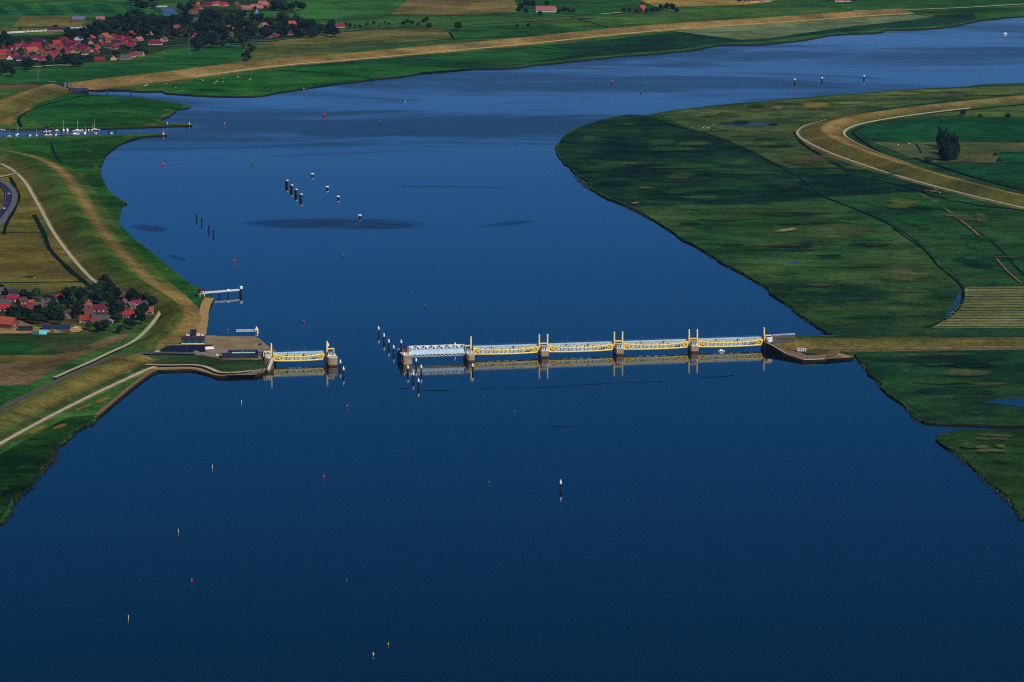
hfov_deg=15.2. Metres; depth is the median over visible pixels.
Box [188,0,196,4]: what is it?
broadleaf tree
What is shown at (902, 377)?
marsh meadow
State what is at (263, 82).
foreland
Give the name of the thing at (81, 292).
broadleaf tree
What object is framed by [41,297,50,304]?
house
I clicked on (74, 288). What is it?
broadleaf tree
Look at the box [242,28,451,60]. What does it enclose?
field
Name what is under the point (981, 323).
mown stripe
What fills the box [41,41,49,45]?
house
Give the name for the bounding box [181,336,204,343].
equipment hall
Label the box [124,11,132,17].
broadleaf tree
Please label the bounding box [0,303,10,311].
house
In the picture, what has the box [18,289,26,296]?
broadleaf tree
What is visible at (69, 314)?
house
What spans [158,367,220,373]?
stone revetment
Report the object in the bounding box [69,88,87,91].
lock wall
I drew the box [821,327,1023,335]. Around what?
marsh meadow
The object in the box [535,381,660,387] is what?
ruffled water line
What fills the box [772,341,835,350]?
dry bank
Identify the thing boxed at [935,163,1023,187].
polder field
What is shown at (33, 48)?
house
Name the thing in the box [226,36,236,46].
broadleaf tree
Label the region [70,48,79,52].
house
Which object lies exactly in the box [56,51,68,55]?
house
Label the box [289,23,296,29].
broadleaf tree
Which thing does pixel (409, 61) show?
foreland
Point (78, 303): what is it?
broadleaf tree
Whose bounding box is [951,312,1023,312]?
mown stripe
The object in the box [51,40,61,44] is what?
house
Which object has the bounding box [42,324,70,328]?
greenhouse
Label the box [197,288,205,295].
gauge hut
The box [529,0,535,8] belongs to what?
broadleaf tree
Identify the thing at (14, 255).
meadow growth
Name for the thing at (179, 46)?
field
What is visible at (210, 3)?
house
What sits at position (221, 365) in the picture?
grass bank
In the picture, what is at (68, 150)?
foreland
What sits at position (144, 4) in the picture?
broadleaf tree
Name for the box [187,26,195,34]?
broadleaf tree
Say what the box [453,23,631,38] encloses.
field
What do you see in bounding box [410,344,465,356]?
segment gate
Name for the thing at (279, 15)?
broadleaf tree
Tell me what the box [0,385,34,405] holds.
field
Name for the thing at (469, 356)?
barrage pier
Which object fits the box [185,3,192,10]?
broadleaf tree
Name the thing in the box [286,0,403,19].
field
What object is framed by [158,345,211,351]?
parking lot
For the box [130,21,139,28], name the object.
broadleaf tree
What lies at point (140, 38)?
house
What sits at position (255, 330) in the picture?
landing stage
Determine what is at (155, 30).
broadleaf tree
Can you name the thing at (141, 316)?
broadleaf tree
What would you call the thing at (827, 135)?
dike
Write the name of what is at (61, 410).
dike path
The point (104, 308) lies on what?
house
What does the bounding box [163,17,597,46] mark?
track
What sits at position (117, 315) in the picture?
broadleaf tree
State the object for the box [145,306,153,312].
house
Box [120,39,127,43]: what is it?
house
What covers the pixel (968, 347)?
dike path
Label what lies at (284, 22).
broadleaf tree
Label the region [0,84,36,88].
bare field
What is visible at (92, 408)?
land
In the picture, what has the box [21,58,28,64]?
broadleaf tree
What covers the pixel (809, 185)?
ditch
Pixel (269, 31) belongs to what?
broadleaf tree
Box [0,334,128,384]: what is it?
ploughed field
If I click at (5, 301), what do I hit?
house
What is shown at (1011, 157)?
polder field
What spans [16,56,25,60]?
house
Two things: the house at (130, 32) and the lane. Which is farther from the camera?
the house at (130, 32)
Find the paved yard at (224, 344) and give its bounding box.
[143,335,275,364]
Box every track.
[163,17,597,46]
[826,349,840,357]
[854,4,1018,10]
[920,194,980,235]
[995,258,1020,281]
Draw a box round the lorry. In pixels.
[204,346,213,349]
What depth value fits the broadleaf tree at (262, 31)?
6603.05 m
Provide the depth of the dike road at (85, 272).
4411.81 m
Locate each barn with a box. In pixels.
[0,316,17,328]
[72,16,84,21]
[536,5,555,11]
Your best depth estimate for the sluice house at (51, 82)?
5849.77 m
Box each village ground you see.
[0,0,339,65]
[0,290,155,333]
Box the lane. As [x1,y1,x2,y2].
[54,310,160,376]
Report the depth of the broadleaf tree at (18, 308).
3792.72 m
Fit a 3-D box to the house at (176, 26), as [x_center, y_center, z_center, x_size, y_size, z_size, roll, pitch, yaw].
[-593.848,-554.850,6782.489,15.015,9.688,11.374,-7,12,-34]
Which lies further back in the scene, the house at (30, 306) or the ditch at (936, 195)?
the ditch at (936, 195)
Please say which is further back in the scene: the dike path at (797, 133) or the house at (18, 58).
the house at (18, 58)
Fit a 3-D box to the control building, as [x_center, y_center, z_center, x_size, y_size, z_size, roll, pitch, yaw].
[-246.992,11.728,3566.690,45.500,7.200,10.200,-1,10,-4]
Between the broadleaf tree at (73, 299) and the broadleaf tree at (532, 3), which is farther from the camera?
the broadleaf tree at (532, 3)
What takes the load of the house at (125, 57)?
on the land at (92, 408)
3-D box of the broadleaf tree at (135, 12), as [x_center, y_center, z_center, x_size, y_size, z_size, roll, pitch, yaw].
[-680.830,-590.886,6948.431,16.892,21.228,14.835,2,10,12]
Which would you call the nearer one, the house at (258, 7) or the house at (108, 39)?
the house at (108, 39)
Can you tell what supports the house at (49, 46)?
on the village ground at (106, 53)
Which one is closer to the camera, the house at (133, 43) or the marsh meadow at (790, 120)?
the marsh meadow at (790, 120)
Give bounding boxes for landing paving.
[784,351,841,359]
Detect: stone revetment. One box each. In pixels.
[94,369,157,414]
[152,366,228,375]
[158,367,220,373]
[197,297,213,334]
[836,353,852,357]
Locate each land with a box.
[0,0,1023,524]
[555,83,1023,426]
[935,428,1023,517]
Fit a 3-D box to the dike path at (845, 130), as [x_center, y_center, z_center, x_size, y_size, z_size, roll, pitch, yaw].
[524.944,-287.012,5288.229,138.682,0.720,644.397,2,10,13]
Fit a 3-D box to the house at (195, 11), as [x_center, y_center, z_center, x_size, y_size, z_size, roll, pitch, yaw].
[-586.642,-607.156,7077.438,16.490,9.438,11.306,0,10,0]
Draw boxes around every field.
[0,1,154,15]
[0,28,56,33]
[0,45,243,84]
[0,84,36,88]
[0,334,109,354]
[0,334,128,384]
[0,340,42,353]
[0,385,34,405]
[14,16,86,25]
[165,44,193,49]
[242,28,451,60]
[264,28,450,44]
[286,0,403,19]
[350,15,532,29]
[392,0,516,14]
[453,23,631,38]
[515,0,654,16]
[527,17,595,26]
[570,6,936,25]
[641,0,774,6]
[772,0,1023,9]
[857,117,1023,140]
[874,142,1023,162]
[931,106,1023,116]
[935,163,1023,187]
[997,152,1023,162]
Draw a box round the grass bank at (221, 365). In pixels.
[145,354,264,372]
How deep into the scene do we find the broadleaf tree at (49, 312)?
3779.09 m
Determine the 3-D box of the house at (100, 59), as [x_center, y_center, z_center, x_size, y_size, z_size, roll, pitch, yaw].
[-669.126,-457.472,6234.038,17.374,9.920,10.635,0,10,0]
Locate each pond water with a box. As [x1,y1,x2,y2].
[726,123,780,125]
[945,292,960,315]
[984,399,1023,406]
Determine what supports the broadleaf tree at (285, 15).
on the village ground at (106, 53)
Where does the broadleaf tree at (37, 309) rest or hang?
on the village ground at (74, 321)
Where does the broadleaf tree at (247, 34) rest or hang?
on the land at (92, 408)
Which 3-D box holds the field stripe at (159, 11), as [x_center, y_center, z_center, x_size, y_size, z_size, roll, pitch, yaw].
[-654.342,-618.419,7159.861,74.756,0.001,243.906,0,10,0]
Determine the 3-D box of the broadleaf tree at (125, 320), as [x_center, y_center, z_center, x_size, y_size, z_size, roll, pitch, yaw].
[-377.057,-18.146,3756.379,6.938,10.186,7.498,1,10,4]
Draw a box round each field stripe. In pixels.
[0,7,10,14]
[11,4,38,14]
[38,4,65,14]
[66,4,92,14]
[93,4,117,14]
[120,4,147,14]
[149,4,162,14]
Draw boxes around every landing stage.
[2,133,95,135]
[236,327,257,335]
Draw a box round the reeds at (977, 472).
[939,437,1023,519]
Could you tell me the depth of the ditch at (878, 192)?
4700.17 m
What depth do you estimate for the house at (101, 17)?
6940.30 m
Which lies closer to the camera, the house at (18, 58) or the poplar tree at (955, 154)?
the poplar tree at (955, 154)
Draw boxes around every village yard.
[0,320,59,332]
[69,326,82,331]
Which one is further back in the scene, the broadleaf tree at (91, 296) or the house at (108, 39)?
the house at (108, 39)
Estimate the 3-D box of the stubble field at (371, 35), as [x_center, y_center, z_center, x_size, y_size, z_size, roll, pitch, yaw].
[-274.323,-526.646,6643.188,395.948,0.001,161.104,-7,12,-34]
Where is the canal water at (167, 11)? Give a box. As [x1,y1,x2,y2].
[149,4,176,15]
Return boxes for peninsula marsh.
[559,115,823,203]
[763,158,934,194]
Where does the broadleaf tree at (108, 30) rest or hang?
on the village ground at (106, 53)
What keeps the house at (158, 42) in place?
on the village ground at (106, 53)
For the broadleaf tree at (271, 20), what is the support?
on the village ground at (106, 53)
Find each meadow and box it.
[0,162,97,282]
[0,232,80,281]
[0,282,87,291]
[21,95,182,125]
[224,11,293,17]
[634,199,946,280]
[660,85,1023,194]
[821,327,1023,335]
[828,190,1023,285]
[856,350,1023,423]
[933,286,1023,327]
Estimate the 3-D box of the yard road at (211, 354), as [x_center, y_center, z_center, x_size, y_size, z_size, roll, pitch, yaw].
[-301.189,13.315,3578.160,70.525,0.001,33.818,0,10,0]
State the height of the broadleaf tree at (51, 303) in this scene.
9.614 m
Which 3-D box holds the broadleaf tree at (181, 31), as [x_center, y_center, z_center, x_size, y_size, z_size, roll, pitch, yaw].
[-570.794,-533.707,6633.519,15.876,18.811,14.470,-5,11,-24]
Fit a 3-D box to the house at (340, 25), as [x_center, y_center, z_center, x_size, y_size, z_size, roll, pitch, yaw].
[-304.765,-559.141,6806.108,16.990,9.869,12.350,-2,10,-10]
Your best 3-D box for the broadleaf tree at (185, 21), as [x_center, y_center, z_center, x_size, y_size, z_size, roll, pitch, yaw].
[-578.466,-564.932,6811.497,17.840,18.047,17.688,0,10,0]
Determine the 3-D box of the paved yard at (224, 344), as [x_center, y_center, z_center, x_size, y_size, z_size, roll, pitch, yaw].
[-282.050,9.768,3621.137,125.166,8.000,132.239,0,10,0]
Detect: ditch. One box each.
[0,281,78,282]
[2,177,20,233]
[18,95,85,126]
[32,215,89,286]
[50,142,62,163]
[256,39,445,44]
[273,69,371,78]
[646,116,924,248]
[793,132,852,172]
[824,189,932,196]
[852,127,883,154]
[852,174,1021,209]
[864,137,1009,141]
[893,228,964,326]
[916,158,1023,189]
[932,162,963,162]
[942,104,1021,111]
[971,226,1023,274]
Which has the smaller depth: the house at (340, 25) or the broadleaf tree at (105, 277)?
the broadleaf tree at (105, 277)
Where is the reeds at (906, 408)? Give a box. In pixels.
[854,352,1016,424]
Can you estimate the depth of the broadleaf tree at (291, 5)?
7138.51 m
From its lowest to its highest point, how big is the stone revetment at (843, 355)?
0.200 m
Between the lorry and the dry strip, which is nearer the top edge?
the lorry
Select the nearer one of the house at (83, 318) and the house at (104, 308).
the house at (83, 318)
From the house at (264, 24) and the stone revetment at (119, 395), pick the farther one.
the house at (264, 24)
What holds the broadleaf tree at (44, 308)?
on the village ground at (74, 321)
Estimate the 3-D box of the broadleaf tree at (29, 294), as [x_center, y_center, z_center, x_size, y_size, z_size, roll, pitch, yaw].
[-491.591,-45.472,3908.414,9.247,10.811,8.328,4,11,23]
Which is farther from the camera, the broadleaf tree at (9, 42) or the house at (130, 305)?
the broadleaf tree at (9, 42)
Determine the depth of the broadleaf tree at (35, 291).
3912.80 m
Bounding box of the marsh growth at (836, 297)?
[580,90,1012,461]
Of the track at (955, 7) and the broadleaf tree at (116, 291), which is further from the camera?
the track at (955, 7)
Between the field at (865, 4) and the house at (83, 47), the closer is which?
the house at (83, 47)
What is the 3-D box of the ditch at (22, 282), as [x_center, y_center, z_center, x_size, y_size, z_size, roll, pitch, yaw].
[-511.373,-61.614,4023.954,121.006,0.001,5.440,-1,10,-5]
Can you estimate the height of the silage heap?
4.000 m
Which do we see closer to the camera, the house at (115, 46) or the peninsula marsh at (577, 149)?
the peninsula marsh at (577, 149)
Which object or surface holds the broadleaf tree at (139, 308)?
on the village lawn at (110, 329)
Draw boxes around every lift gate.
[273,346,323,361]
[473,340,538,354]
[548,340,612,351]
[623,338,688,349]
[698,332,762,346]
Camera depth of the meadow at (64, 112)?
5544.68 m
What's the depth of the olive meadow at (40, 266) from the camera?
4144.65 m
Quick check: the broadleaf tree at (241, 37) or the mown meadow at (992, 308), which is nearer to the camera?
the mown meadow at (992, 308)
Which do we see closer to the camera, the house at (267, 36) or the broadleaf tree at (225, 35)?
the broadleaf tree at (225, 35)
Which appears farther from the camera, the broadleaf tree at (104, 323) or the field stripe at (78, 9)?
the field stripe at (78, 9)
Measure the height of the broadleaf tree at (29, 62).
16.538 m
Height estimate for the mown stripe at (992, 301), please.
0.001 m
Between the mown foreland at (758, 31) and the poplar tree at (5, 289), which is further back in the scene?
the mown foreland at (758, 31)
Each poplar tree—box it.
[3,287,7,294]
[935,126,942,145]
[938,139,945,159]
[939,135,946,147]
[940,128,946,143]
[944,140,952,160]
[951,142,957,159]
[952,136,960,154]
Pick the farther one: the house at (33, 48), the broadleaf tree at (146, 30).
the broadleaf tree at (146, 30)
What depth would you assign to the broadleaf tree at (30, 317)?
3775.44 m
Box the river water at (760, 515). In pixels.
[0,17,1023,681]
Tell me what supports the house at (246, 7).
on the village ground at (106, 53)
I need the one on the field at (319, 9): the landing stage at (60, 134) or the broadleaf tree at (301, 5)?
the broadleaf tree at (301, 5)
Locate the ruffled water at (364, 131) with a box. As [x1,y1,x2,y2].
[133,127,576,426]
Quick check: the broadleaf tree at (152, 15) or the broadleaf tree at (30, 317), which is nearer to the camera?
the broadleaf tree at (30, 317)
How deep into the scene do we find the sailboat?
5320.29 m
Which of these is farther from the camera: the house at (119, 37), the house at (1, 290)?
the house at (119, 37)
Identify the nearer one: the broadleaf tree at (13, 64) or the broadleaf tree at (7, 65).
the broadleaf tree at (7, 65)
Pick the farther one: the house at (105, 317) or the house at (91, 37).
the house at (91, 37)
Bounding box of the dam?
[777,337,1023,351]
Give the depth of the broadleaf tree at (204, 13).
6927.72 m
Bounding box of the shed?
[59,25,85,27]
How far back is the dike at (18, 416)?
3401.14 m
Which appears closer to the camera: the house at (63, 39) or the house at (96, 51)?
the house at (96, 51)
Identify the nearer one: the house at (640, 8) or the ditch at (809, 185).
the ditch at (809, 185)
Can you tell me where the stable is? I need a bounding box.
[48,27,65,30]
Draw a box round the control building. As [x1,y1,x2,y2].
[221,349,269,358]
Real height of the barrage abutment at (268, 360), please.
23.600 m
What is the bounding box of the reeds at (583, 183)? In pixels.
[563,158,830,333]
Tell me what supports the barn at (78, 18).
on the stubble field at (41, 20)
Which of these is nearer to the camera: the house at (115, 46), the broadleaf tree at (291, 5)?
the house at (115, 46)
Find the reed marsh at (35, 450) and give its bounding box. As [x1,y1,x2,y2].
[0,415,94,517]
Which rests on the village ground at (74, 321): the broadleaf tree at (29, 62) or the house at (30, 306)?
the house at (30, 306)
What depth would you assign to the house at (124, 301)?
3881.33 m
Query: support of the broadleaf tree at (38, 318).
on the village ground at (74, 321)
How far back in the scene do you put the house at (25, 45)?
6443.53 m
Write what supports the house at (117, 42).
on the village ground at (106, 53)
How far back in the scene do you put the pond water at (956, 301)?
3886.47 m
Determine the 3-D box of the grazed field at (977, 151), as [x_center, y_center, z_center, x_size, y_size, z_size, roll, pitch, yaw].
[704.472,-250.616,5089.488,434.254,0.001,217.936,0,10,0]
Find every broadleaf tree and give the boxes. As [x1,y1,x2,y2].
[0,60,5,66]
[3,61,10,72]
[4,33,11,39]
[5,39,13,45]
[5,306,15,316]
[8,67,15,76]
[9,59,15,66]
[11,311,19,319]
[12,305,24,319]
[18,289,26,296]
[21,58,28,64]
[21,307,33,320]
[24,60,32,66]
[24,291,32,298]
[28,313,34,322]
[31,287,40,295]
[33,304,41,314]
[33,314,43,323]
[39,305,47,316]
[43,307,55,321]
[45,54,52,62]
[47,300,57,306]
[51,305,61,314]
[54,56,61,62]
[55,310,65,323]
[59,299,69,306]
[59,304,66,311]
[61,52,67,63]
[61,287,75,299]
[65,31,71,37]
[69,56,77,61]
[69,295,77,307]
[70,286,77,293]
[71,306,80,314]
[73,30,80,36]
[73,300,83,309]
[75,287,86,297]
[76,58,84,65]
[80,296,87,303]
[83,286,93,296]
[85,53,93,61]
[85,320,93,329]
[88,283,99,291]
[89,292,94,300]
[91,28,98,35]
[93,290,103,302]
[93,321,102,331]
[94,18,102,24]
[97,274,112,281]
[97,280,105,289]
[100,319,109,330]
[101,21,109,29]
[103,282,115,291]
[103,291,114,305]
[104,28,112,33]
[108,286,121,298]
[108,305,117,314]
[109,299,116,305]
[110,21,120,32]
[112,311,123,321]
[115,13,122,19]
[115,301,124,312]
[116,325,122,331]
[121,22,131,32]
[123,317,129,326]
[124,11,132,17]
[126,288,137,300]
[127,319,135,326]
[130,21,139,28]
[132,9,139,15]
[132,25,141,35]
[132,293,141,299]
[134,0,141,9]
[134,305,145,315]
[136,312,145,323]
[139,302,148,311]
[141,1,148,9]
[142,27,150,35]
[142,292,150,300]
[148,13,156,17]
[148,295,158,303]
[151,27,158,35]
[170,29,177,38]
[177,27,185,36]
[181,18,190,26]
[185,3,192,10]
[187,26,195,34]
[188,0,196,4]
[193,36,201,42]
[193,41,203,50]
[194,22,205,32]
[200,11,207,16]
[202,38,208,45]
[208,37,216,47]
[209,24,216,31]
[211,10,220,18]
[218,24,227,32]
[222,32,229,38]
[225,17,234,24]
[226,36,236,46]
[230,20,238,26]
[237,32,248,42]
[237,34,246,42]
[239,19,245,26]
[248,30,255,38]
[249,12,255,20]
[255,13,263,23]
[259,27,267,34]
[266,28,272,35]
[267,17,275,24]
[273,0,281,10]
[276,27,284,33]
[277,12,282,20]
[281,3,288,9]
[282,12,288,19]
[282,19,287,24]
[282,25,289,31]
[287,2,295,9]
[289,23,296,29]
[294,28,301,34]
[297,2,305,10]
[300,19,306,26]
[300,27,306,35]
[307,30,315,35]
[317,26,323,32]
[326,22,334,28]
[328,26,339,36]
[454,21,461,30]
[523,0,529,7]
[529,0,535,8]
[669,3,675,10]
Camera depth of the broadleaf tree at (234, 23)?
6751.57 m
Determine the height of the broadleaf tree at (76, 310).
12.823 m
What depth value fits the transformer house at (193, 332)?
3675.55 m
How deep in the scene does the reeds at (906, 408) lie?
3334.10 m
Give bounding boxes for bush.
[924,157,932,162]
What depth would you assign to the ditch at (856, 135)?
5216.37 m
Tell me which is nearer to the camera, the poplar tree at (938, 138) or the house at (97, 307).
the house at (97, 307)
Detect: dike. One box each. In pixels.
[0,84,71,124]
[0,148,200,349]
[0,353,161,446]
[67,8,913,89]
[793,95,1023,209]
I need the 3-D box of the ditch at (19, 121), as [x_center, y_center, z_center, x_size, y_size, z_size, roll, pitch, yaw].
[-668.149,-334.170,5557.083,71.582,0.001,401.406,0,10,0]
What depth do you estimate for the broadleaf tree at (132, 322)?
3742.58 m
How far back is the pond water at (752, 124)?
5387.28 m
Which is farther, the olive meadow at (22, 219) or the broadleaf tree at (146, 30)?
the broadleaf tree at (146, 30)
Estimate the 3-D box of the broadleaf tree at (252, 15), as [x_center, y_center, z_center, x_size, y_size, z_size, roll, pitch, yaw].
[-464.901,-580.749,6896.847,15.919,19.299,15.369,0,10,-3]
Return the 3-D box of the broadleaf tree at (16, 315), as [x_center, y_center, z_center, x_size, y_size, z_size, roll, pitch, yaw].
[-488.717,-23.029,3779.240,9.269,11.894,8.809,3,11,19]
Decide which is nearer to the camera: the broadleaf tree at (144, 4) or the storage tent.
the storage tent
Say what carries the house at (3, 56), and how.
on the village ground at (106, 53)
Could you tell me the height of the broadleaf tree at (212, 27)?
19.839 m
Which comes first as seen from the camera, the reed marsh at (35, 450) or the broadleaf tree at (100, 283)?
the reed marsh at (35, 450)
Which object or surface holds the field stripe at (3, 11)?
on the field at (62, 6)
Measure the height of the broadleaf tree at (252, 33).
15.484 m
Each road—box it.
[0,182,11,217]
[0,353,128,409]
[1,164,96,282]
[139,352,195,353]
[161,352,223,357]
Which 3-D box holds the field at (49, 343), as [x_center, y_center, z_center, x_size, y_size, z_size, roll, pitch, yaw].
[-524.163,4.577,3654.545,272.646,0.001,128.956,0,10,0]
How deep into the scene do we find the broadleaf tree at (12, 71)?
6001.19 m
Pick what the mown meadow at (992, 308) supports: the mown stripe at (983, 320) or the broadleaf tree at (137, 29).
the mown stripe at (983, 320)
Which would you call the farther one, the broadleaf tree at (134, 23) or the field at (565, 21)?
the field at (565, 21)
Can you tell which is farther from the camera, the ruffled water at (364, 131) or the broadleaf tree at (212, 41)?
the broadleaf tree at (212, 41)
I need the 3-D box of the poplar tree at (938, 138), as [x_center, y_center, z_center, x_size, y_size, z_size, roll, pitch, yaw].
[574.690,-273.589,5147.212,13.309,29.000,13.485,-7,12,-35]
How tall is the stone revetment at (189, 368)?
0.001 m
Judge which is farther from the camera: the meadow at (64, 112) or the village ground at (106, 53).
the village ground at (106, 53)
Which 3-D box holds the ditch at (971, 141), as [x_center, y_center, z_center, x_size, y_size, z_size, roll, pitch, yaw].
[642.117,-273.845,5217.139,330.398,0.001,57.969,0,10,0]
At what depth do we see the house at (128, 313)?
3807.93 m
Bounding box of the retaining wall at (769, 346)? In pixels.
[766,342,803,359]
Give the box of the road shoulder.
[0,179,17,225]
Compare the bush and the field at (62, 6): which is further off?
the field at (62, 6)
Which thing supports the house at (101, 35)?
on the village ground at (106, 53)
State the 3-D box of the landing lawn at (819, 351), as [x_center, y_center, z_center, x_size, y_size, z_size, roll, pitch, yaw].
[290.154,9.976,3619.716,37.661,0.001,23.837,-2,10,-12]
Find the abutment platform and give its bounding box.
[768,335,795,350]
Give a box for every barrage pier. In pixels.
[325,341,337,365]
[397,346,411,363]
[463,336,474,361]
[538,334,548,357]
[613,332,623,354]
[688,329,698,352]
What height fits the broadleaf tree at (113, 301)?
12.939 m
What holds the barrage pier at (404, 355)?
in the river water at (760, 515)
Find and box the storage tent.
[39,330,46,334]
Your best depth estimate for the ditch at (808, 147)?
5078.69 m
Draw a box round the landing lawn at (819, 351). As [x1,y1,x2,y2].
[801,349,828,353]
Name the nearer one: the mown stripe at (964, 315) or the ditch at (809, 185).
the mown stripe at (964, 315)
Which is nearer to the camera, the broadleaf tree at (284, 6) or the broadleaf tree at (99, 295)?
the broadleaf tree at (99, 295)
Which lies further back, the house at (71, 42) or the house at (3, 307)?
the house at (71, 42)
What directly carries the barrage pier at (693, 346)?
in the river water at (760, 515)
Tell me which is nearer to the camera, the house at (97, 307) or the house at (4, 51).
the house at (97, 307)
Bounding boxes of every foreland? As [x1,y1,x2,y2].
[7,136,204,334]
[164,64,484,94]
[277,54,540,67]
[404,46,584,64]
[521,14,975,60]
[677,14,935,39]
[911,7,1023,13]
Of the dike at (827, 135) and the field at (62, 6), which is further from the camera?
the field at (62, 6)
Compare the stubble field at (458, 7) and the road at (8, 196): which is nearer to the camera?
the road at (8, 196)
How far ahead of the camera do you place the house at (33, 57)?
6263.40 m
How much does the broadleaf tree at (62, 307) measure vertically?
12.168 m
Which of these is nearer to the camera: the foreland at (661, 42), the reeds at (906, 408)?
the reeds at (906, 408)
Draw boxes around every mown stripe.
[940,323,1023,323]
[943,320,1023,320]
[948,315,980,315]
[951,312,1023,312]
[959,304,1019,304]
[961,301,1023,301]
[969,293,1023,293]
[992,290,1023,290]
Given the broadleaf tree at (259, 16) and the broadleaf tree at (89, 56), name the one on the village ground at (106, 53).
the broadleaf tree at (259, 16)
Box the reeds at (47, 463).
[0,418,96,523]
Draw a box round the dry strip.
[0,355,60,361]
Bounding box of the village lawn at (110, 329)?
[91,317,152,334]
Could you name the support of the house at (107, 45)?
on the village ground at (106, 53)
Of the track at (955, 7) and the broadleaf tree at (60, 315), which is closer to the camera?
the broadleaf tree at (60, 315)
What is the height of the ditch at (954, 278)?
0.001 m
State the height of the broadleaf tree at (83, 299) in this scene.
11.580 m
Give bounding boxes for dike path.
[0,366,155,444]
[145,364,252,372]
[190,13,909,76]
[796,119,1023,207]
[819,346,1023,348]
[843,107,969,162]
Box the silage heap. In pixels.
[18,326,32,330]
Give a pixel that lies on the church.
(88, 306)
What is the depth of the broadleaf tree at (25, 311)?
3787.97 m
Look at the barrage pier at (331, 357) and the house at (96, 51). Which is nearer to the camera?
the barrage pier at (331, 357)
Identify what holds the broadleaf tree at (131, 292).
on the village ground at (74, 321)
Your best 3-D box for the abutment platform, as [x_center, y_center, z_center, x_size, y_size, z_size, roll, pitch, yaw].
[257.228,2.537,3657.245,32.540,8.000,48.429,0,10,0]
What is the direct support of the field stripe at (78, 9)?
on the field at (62, 6)
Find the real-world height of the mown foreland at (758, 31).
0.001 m
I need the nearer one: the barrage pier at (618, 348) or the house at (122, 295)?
the barrage pier at (618, 348)
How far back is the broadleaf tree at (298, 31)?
6610.50 m
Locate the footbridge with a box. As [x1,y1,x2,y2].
[205,289,239,296]
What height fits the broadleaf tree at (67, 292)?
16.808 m
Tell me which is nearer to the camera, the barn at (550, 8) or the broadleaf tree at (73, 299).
the broadleaf tree at (73, 299)
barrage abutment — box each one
[263,343,273,372]
[761,327,774,349]
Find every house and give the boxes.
[0,48,7,53]
[0,53,6,58]
[0,286,8,294]
[0,298,10,303]
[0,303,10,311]
[5,293,18,301]
[8,289,19,295]
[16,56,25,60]
[16,296,28,304]
[20,303,35,309]
[22,44,30,47]
[25,46,38,51]
[27,55,37,59]
[31,38,44,42]
[31,43,40,46]
[33,301,44,306]
[37,55,45,59]
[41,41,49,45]
[41,50,52,54]
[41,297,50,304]
[45,44,54,48]
[46,81,66,85]
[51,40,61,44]
[51,293,64,301]
[55,42,63,46]
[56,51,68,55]
[59,37,68,41]
[65,40,77,44]
[65,309,73,318]
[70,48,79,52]
[74,35,82,39]
[79,45,88,50]
[79,314,88,321]
[81,50,89,54]
[87,34,95,39]
[90,317,99,321]
[92,49,99,53]
[92,314,110,321]
[93,303,102,311]
[94,57,105,61]
[95,16,104,19]
[97,40,104,45]
[98,33,109,37]
[101,304,107,311]
[104,43,113,47]
[105,37,113,41]
[109,44,119,49]
[111,40,120,44]
[115,34,123,39]
[117,291,131,299]
[119,54,130,59]
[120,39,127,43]
[120,298,128,305]
[122,309,135,317]
[123,36,132,40]
[125,300,135,308]
[126,30,135,34]
[126,41,136,45]
[133,36,143,40]
[133,51,144,55]
[133,297,142,304]
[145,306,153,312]
[148,40,162,44]
[160,36,167,41]
[171,24,180,28]
[186,329,203,335]
[189,9,197,13]
[202,1,213,5]
[218,2,228,6]
[242,5,251,9]
[254,5,263,8]
[258,22,268,27]
[263,35,272,38]
[285,30,293,34]
[336,23,344,27]
[636,5,645,11]
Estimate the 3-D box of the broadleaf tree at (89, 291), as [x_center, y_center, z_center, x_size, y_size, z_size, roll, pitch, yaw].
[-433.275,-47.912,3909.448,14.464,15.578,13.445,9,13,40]
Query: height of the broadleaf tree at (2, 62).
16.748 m
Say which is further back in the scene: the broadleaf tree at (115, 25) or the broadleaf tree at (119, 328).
the broadleaf tree at (115, 25)
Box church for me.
[83,299,92,314]
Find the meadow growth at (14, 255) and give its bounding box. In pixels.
[2,74,330,493]
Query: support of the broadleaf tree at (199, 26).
on the village ground at (106, 53)
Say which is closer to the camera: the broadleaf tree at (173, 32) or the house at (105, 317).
the house at (105, 317)
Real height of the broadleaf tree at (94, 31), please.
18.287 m
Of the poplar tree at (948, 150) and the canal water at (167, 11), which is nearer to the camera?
the poplar tree at (948, 150)
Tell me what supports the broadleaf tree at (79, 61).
on the field at (178, 59)
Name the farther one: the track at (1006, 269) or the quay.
the track at (1006, 269)
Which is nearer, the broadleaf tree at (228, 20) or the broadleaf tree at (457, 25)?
the broadleaf tree at (457, 25)
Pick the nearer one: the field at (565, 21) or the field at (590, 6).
the field at (565, 21)
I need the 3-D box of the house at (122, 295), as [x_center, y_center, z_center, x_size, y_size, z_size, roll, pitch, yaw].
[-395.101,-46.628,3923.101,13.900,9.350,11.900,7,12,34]
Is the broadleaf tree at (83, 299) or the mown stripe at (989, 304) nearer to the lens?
the broadleaf tree at (83, 299)
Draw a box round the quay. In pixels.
[221,368,262,374]
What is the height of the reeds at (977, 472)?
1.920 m
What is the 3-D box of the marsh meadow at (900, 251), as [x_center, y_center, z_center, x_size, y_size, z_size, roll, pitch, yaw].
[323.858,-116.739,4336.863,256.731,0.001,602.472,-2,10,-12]
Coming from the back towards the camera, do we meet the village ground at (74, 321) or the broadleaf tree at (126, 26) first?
the broadleaf tree at (126, 26)
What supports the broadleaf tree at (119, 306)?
on the village ground at (74, 321)
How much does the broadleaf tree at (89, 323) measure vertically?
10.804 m
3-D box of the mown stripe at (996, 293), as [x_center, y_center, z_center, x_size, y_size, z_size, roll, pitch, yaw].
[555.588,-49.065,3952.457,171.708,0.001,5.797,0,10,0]

